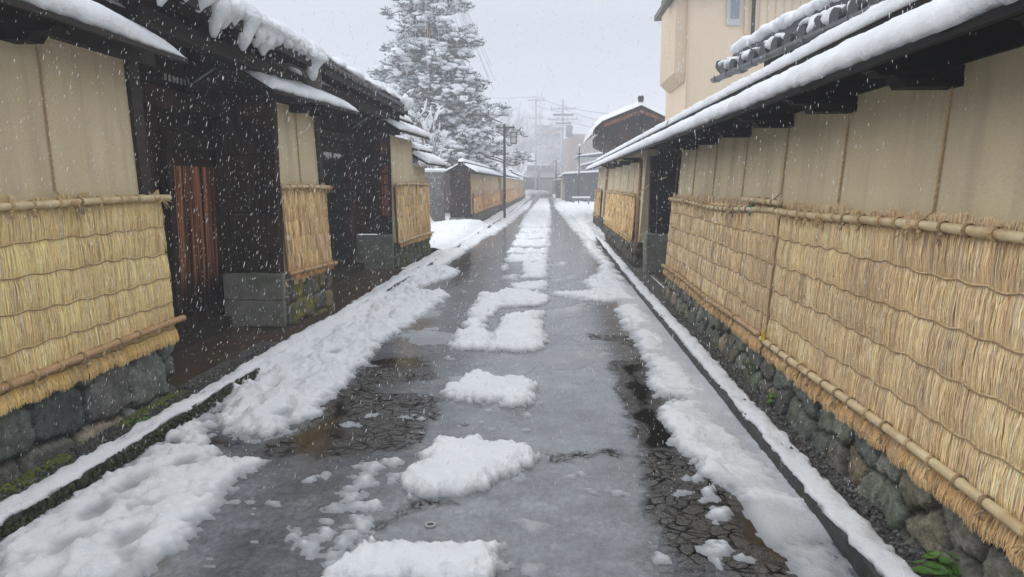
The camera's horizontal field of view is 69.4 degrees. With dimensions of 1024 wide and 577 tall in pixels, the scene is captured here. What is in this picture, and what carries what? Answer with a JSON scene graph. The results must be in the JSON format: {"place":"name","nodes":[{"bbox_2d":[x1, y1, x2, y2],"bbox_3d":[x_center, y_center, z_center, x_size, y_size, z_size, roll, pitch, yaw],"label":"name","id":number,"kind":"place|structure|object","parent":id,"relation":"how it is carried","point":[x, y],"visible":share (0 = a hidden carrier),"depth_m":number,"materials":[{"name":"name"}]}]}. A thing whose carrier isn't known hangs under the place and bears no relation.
{"place":"outdoors","nodes":[
{"label":"outdoors","id":0,"kind":"place"},
{"bbox_2d":[168,269,404,387],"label":"pavement","id":1,"kind":"structure","parent":0,"point":[244,338],"depth_m":7.83,"materials":[{"name":"grey stone"}]},
{"bbox_2d":[116,0,327,354],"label":"gatehouse","id":2,"kind":"object","parent":1,"relation":"on","point":[210,320],"visible":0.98,"depth_m":7.27,"materials":[{"name":"brown wood"}]},
{"bbox_2d":[174,165,224,314],"bbox_3d":[-3.280,-0.534,7.782,0.045,1.480,1.144,0,8,3],"label":"door","id":3,"kind":"structure","parent":2,"relation":"in","point":[211,292],"depth_m":7.69,"materials":[{"name":"brown wood"}]},
{"bbox_2d":[248,46,413,283],"bbox_3d":[-4.231,-2.077,11.692,4.540,4.044,5.463,0,8,3],"label":"gatehouse","id":4,"kind":"object","parent":1,"relation":"on","point":[337,149],"visible":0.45,"depth_m":12.40,"materials":[{"name":"brown wood"}]},
{"bbox_2d":[322,161,348,267],"bbox_3d":[-2.973,-1.211,12.149,0.056,1.700,1.800,0,8,3],"label":"door","id":5,"kind":"structure","parent":4,"relation":"in","point":[337,225],"depth_m":12.43,"materials":[{"name":"black wood"}]},
{"bbox_2d":[425,168,445,221],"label":"block wall","id":6,"kind":"structure","parent":0,"point":[436,191],"depth_m":29.92,"materials":[{"name":"grey concrete"}]},
{"bbox_2d":[223,195,663,315],"bbox_3d":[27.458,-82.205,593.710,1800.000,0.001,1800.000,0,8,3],"label":"ground","id":7,"kind":"structure","parent":0,"point":[447,215],"depth_m":34.35,"materials":[{"name":"white snow"}]},
{"bbox_2d":[0,0,187,485],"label":"earthen wall","id":8,"kind":"structure","parent":7,"relation":"on","point":[54,21],"depth_m":4.56,"materials":[{"name":"paint"}]},
{"bbox_2d":[0,44,185,416],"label":"straw mat","id":9,"kind":"object","parent":8,"relation":"attached to","point":[50,352],"visible":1,"depth_m":4.49,"materials":[{"name":"beige plant"}]},
{"bbox_2d":[0,341,279,500],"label":"gravel","id":10,"kind":"structure","parent":7,"relation":"on","point":[227,361],"depth_m":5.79,"materials":[{"name":"brown gravel"}]},
{"bbox_2d":[0,390,188,493],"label":"moss","id":11,"kind":"object","parent":10,"relation":"on","point":[28,475],"visible":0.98,"depth_m":4.26,"materials":[{"name":"green plant"}]},
{"bbox_2d":[129,415,150,422],"bbox_3d":[-2.473,0.876,4.955,0.136,0.043,0.151,0,8,3],"label":"weed","id":12,"kind":"object","parent":10,"relation":"on","point":[144,419],"visible":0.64,"depth_m":4.93,"materials":[{"name":"green plant"}]},
{"bbox_2d":[0,197,528,538],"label":"kerb","id":13,"kind":"structure","parent":7,"relation":"on","point":[18,505],"depth_m":4.49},
{"bbox_2d":[0,368,259,541],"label":"moss","id":14,"kind":"object","parent":13,"relation":"attached to","point":[24,522],"visible":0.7,"depth_m":4.13,"materials":[{"name":"green plant"}]},
{"bbox_2d":[183,52,359,326],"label":"earthen wall","id":15,"kind":"structure","parent":7,"relation":"on","point":[269,234],"depth_m":8.16,"materials":[{"name":"paint"}]},
{"bbox_2d":[280,113,337,279],"bbox_3d":[-2.433,-1.116,8.765,0.217,1.944,1.352,1,8,9],"label":"straw mat","id":16,"kind":"object","parent":15,"relation":"attached to","point":[296,205],"visible":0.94,"depth_m":8.71,"materials":[{"name":"beige wicker"}]},
{"bbox_2d":[350,249,444,303],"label":"snow","id":17,"kind":"structure","parent":7,"relation":"on","point":[413,265],"depth_m":13.45,"materials":[{"name":"white snow"}]},
{"bbox_2d":[351,105,445,268],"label":"earthen wall","id":18,"kind":"structure","parent":7,"relation":"on","point":[402,160],"depth_m":13.86,"materials":[{"name":"paint"}]},
{"bbox_2d":[395,181,433,247],"bbox_3d":[-1.983,-1.588,15.316,0.127,1.289,3.108,1,8,6],"label":"straw mat","id":19,"kind":"object","parent":18,"relation":"attached to","point":[413,205],"visible":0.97,"depth_m":15.08,"materials":[{"name":"beige wicker"}]},
{"bbox_2d":[395,99,451,200],"bbox_3d":[-4.181,-5.581,32.469,2.090,5.234,3.632,7,11,42],"label":"bare tree","id":20,"kind":"object","parent":7,"relation":"on","point":[430,123],"visible":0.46,"depth_m":32.51,"materials":[{"name":"white plant"}]},
{"bbox_2d":[374,216,486,250],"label":"snow","id":21,"kind":"structure","parent":7,"relation":"on","point":[442,238],"depth_m":23.20,"materials":[{"name":"white snow"}]},
{"bbox_2d":[386,0,494,127],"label":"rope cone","id":22,"kind":"object","parent":7,"relation":"on","point":[429,32],"visible":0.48,"depth_m":39.28,"materials":[{"name":"grey wood"}]},
{"bbox_2d":[367,0,534,212],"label":"pine tree","id":23,"kind":"object","parent":7,"relation":"on","point":[480,132],"visible":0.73,"depth_m":39.54,"materials":[{"name":"white plant"}]},
{"bbox_2d":[445,158,502,220],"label":"earthen wall","id":24,"kind":"structure","parent":7,"relation":"on","point":[471,178],"depth_m":28.72,"materials":[{"name":"paint"}]},
{"bbox_2d":[473,192,484,213],"bbox_3d":[-1.349,-3.630,31.077,0.087,0.863,4.670,0,8,3],"label":"straw mat","id":25,"kind":"object","parent":24,"relation":"attached to","point":[480,207],"visible":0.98,"depth_m":30.75,"materials":[{"name":"beige wicker"}]},
{"bbox_2d":[484,190,493,208],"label":"straw mat","id":26,"kind":"object","parent":24,"relation":"attached to","point":[488,202],"visible":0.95,"depth_m":35.38,"materials":[{"name":"beige wicker"}]},
{"bbox_2d":[493,190,500,206],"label":"straw mat","id":27,"kind":"object","parent":24,"relation":"attached to","point":[496,197],"visible":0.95,"depth_m":40.33,"materials":[{"name":"beige wicker"}]},
{"bbox_2d":[483,198,528,224],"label":"snow","id":28,"kind":"structure","parent":7,"relation":"on","point":[494,217],"depth_m":38.73,"materials":[{"name":"white snow"}]},
{"bbox_2d":[486,168,527,210],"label":"earthen wall","id":29,"kind":"structure","parent":7,"relation":"on","point":[512,173],"depth_m":54.22,"materials":[{"name":"paint"}]},
{"bbox_2d":[506,189,510,202],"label":"straw mat","id":30,"kind":"object","parent":29,"relation":"attached to","point":[508,197],"visible":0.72,"depth_m":48.78,"materials":[{"name":"beige wicker"}]},
{"bbox_2d":[511,188,516,200],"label":"straw mat","id":31,"kind":"object","parent":29,"relation":"attached to","point":[513,196],"visible":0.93,"depth_m":55.54,"materials":[{"name":"brown wicker"}]},
{"bbox_2d":[516,188,521,198],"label":"straw mat","id":32,"kind":"object","parent":29,"relation":"attached to","point":[519,193],"visible":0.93,"depth_m":65.75,"materials":[{"name":"brown wicker"}]},
{"bbox_2d":[489,99,544,169],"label":"bare tree","id":33,"kind":"object","parent":7,"relation":"on","point":[521,148],"visible":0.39,"depth_m":87.73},
{"bbox_2d":[525,190,549,195],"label":"shrub","id":34,"kind":"object","parent":7,"relation":"on","point":[536,193],"visible":0.81,"depth_m":98.08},
{"bbox_2d":[493,85,582,179],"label":"bare tree","id":35,"kind":"object","parent":7,"relation":"on","point":[531,139],"visible":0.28,"depth_m":93.78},
{"bbox_2d":[523,164,560,194],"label":"building","id":36,"kind":"structure","parent":7,"relation":"on","point":[543,174],"depth_m":106.62,"materials":[{"name":"grey concrete"}]},
{"bbox_2d":[526,140,561,173],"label":"building","id":37,"kind":"structure","parent":7,"relation":"on","point":[547,157],"depth_m":112.66,"materials":[{"name":"grey concrete"}]},
{"bbox_2d":[553,178,560,197],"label":"shed","id":38,"kind":"structure","parent":7,"relation":"on","point":[558,190],"depth_m":75.18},
{"bbox_2d":[558,175,564,199],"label":"shed","id":39,"kind":"structure","parent":7,"relation":"on","point":[562,186],"depth_m":68.27,"materials":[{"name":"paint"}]},
{"bbox_2d":[548,99,577,173],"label":"utility pole","id":40,"kind":"object","parent":7,"relation":"on","point":[568,129],"visible":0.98,"depth_m":89.68,"materials":[{"name":"concrete"}]},
{"bbox_2d":[577,144,581,202],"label":"sign pole","id":41,"kind":"object","parent":7,"relation":"on","point":[579,153],"visible":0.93,"depth_m":54.92,"materials":[{"name":"black metal"}]},
{"bbox_2d":[561,170,598,201],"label":"house","id":42,"kind":"structure","parent":7,"relation":"on","point":[588,180],"depth_m":62.21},
{"bbox_2d":[572,196,589,203],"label":"bench","id":43,"kind":"object","parent":7,"relation":"on","point":[580,197],"visible":0.89,"depth_m":53.85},
{"bbox_2d":[563,133,599,171],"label":"building","id":44,"kind":"structure","parent":7,"relation":"on","point":[570,151],"depth_m":90.27,"materials":[{"name":"grey concrete"}]},
{"bbox_2d":[574,152,602,170],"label":"house","id":45,"kind":"structure","parent":7,"relation":"on","point":[586,158],"depth_m":77.59,"materials":[{"name":"white wood"}]},
{"bbox_2d":[580,160,600,174],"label":"house","id":46,"kind":"structure","parent":7,"relation":"on","point":[585,164],"depth_m":72.74,"materials":[{"name":"white wood"}]},
{"bbox_2d":[578,219,604,240],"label":"snow","id":47,"kind":"structure","parent":7,"relation":"on","point":[585,224],"depth_m":23.67,"materials":[{"name":"white snow"}]},
{"bbox_2d":[586,154,608,228],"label":"earthen wall","id":48,"kind":"structure","parent":7,"relation":"on","point":[603,183],"depth_m":25.10,"materials":[{"name":"paint"}]},
{"bbox_2d":[592,188,601,217],"bbox_3d":[3.060,-3.102,26.697,0.141,1.033,3.462,0,8,3],"label":"straw mat","id":49,"kind":"object","parent":48,"relation":"attached to","point":[597,201],"visible":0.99,"depth_m":26.33,"materials":[{"name":"beige wicker"}]},
{"bbox_2d":[583,94,664,154],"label":"house","id":50,"kind":"structure","parent":7,"relation":"on","point":[609,126],"depth_m":30.47,"materials":[{"name":"brown wood"}]},
{"bbox_2d":[593,134,658,267],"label":"earthen wall","id":51,"kind":"structure","parent":7,"relation":"on","point":[633,257],"depth_m":15.52,"materials":[{"name":"paint"}]},
{"bbox_2d":[603,167,621,232],"bbox_3d":[2.753,-2.483,20.252,0.226,1.650,4.811,0,8,3],"label":"straw mat","id":52,"kind":"object","parent":51,"relation":"attached to","point":[611,212],"visible":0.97,"depth_m":19.87,"materials":[{"name":"beige wicker"}]},
{"bbox_2d":[616,163,636,242],"bbox_3d":[2.534,-1.925,16.292,0.243,1.645,3.300,0,8,3],"label":"straw mat","id":53,"kind":"object","parent":51,"relation":"attached to","point":[624,224],"visible":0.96,"depth_m":15.97,"materials":[{"name":"beige wicker"}]},
{"bbox_2d":[623,117,681,273],"bbox_3d":[2.590,-1.440,12.355,1.204,2.596,3.340,0,8,3],"label":"gateway","id":54,"kind":"object","parent":7,"relation":"on","point":[655,251],"visible":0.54,"depth_m":13.19,"materials":[{"name":"black wood"}]},
{"bbox_2d":[634,159,642,245],"bbox_3d":[2.368,-1.597,13.806,0.130,1.603,0.095,0,8,3],"label":"post","id":55,"kind":"object","parent":54,"relation":"attached to","point":[638,203],"visible":1,"depth_m":13.77,"materials":[{"name":"brown wood"}]},
{"bbox_2d":[596,235,919,576],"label":"kerb","id":56,"kind":"structure","parent":7,"relation":"on","point":[863,548],"depth_m":3.97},
{"bbox_2d":[604,240,935,576],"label":"gravel","id":57,"kind":"structure","parent":7,"relation":"on","point":[654,287],"depth_m":4.50,"materials":[{"name":"stone"}]},
{"bbox_2d":[764,392,776,407],"bbox_3d":[1.863,0.793,5.266,0.124,0.119,0.164,0,8,3],"label":"weed","id":58,"kind":"object","parent":57,"relation":"on","point":[772,399],"visible":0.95,"depth_m":5.23,"materials":[{"name":"green plant"}]},
{"bbox_2d":[912,550,963,576],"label":"leafy plant","id":59,"kind":"object","parent":57,"relation":"on","point":[940,566],"visible":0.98,"depth_m":2.90,"materials":[{"name":"green plant"}]},
{"bbox_2d":[642,0,1023,576],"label":"earthen wall","id":60,"kind":"structure","parent":7,"relation":"on","point":[984,137],"depth_m":3.79,"materials":[{"name":"paint"}]},
{"bbox_2d":[661,137,775,336],"bbox_3d":[2.150,-0.721,8.179,0.242,1.783,5.141,0,8,3],"label":"straw mat","id":61,"kind":"object","parent":60,"relation":"attached to","point":[733,216],"visible":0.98,"depth_m":7.72,"materials":[{"name":"beige plant"}]},
{"bbox_2d":[744,360,755,374],"bbox_3d":[1.875,0.627,5.853,0.062,0.121,0.100,-7,11,-40],"label":"weed","id":62,"kind":"object","parent":60,"relation":"on","point":[749,363],"visible":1,"depth_m":5.85,"materials":[{"name":"green plant"}]},
{"bbox_2d":[735,128,788,353],"bbox_3d":[2.029,-0.416,6.004,0.235,1.777,1.061,0,8,3],"label":"straw mat","id":63,"kind":"object","parent":60,"relation":"attached to","point":[756,316],"visible":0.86,"depth_m":5.90,"materials":[{"name":"beige wicker"}]},
{"bbox_2d":[758,89,1023,572],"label":"straw mat","id":64,"kind":"object","parent":60,"relation":"attached to","point":[971,438],"visible":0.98,"depth_m":3.35,"materials":[{"name":"beige plant"}]},
{"bbox_2d":[761,330,764,340],"bbox_3d":[1.894,0.356,5.575,0.031,0.100,0.072,0,8,3],"label":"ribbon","id":65,"kind":"object","parent":64,"relation":"attached to","point":[763,336],"visible":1,"depth_m":5.55,"materials":[{"name":"yellow fabric"}]},
{"bbox_2d":[247,0,665,179],"label":"sky","id":66,"kind":"structure","parent":0,"point":[580,43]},
{"bbox_2d":[0,0,979,497],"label":"snowflakes","id":67,"kind":"object","parent":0,"point":[450,216],"visible":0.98,"depth_m":3.79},
{"bbox_2d":[144,195,858,576],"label":"road","id":68,"kind":"structure","parent":0,"point":[602,533],"depth_m":4.23,"materials":[{"name":"grey asphalt"}]},
{"bbox_2d":[0,197,853,576],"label":"snow","id":69,"kind":"structure","parent":68,"relation":"on","point":[140,515],"depth_m":4.26,"materials":[{"name":"white snow"}]},
{"bbox_2d":[503,124,517,217],"bbox_3d":[-0.084,-5.366,34.024,0.660,4.310,0.340,0,8,3],"label":"street lamp","id":70,"kind":"object","parent":69,"relation":"on","point":[513,138],"visible":0.91,"depth_m":33.87,"materials":[{"name":"black metal"}]},
{"bbox_2d":[424,521,435,527],"bbox_3d":[-0.386,1.122,3.499,0.056,0.019,0.056,0,8,3],"label":"valve cover","id":71,"kind":"object","parent":68,"relation":"on","point":[430,524],"visible":1,"depth_m":3.49,"materials":[{"name":"metal"}]},
{"bbox_2d":[527,96,544,190],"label":"utility pole","id":72,"kind":"object","parent":68,"relation":"on","point":[535,100],"visible":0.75,"depth_m":102.81,"materials":[{"name":"concrete"}]},
{"bbox_2d":[536,96,608,113],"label":"power line","id":73,"kind":"object","parent":72,"relation":"attached to","point":[577,109],"visible":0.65,"depth_m":81.24,"materials":[{"name":"grey metal"}]},
{"bbox_2d":[550,160,556,198],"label":"street lamp","id":74,"kind":"object","parent":68,"relation":"on","point":[551,167],"visible":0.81,"depth_m":73.53,"materials":[{"name":"black metal"}]},
{"bbox_2d":[552,194,593,222],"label":"snow","id":75,"kind":"structure","parent":68,"relation":"on","point":[579,210],"depth_m":44.52,"materials":[{"name":"white snow"}]},
{"bbox_2d":[537,125,561,173],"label":"building","id":76,"kind":"structure","parent":0,"point":[552,137],"depth_m":129.43,"materials":[{"name":"grey"}]},
{"bbox_2d":[650,272,665,285],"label":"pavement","id":77,"kind":"structure","parent":0,"point":[658,276],"depth_m":12.69,"materials":[{"name":"grey stone"}]},
{"bbox_2d":[654,0,811,120],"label":"building","id":78,"kind":"structure","parent":0,"point":[711,31],"depth_m":22.94,"materials":[{"name":"beige paint"}]},
{"bbox_2d":[726,0,741,25],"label":"window","id":79,"kind":"structure","parent":78,"relation":"in","point":[733,7],"depth_m":22.69,"materials":[{"name":"white glass"}]},
{"bbox_2d":[710,0,884,82],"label":"tiled roof","id":80,"kind":"structure","parent":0,"point":[777,36],"depth_m":10.58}
]}

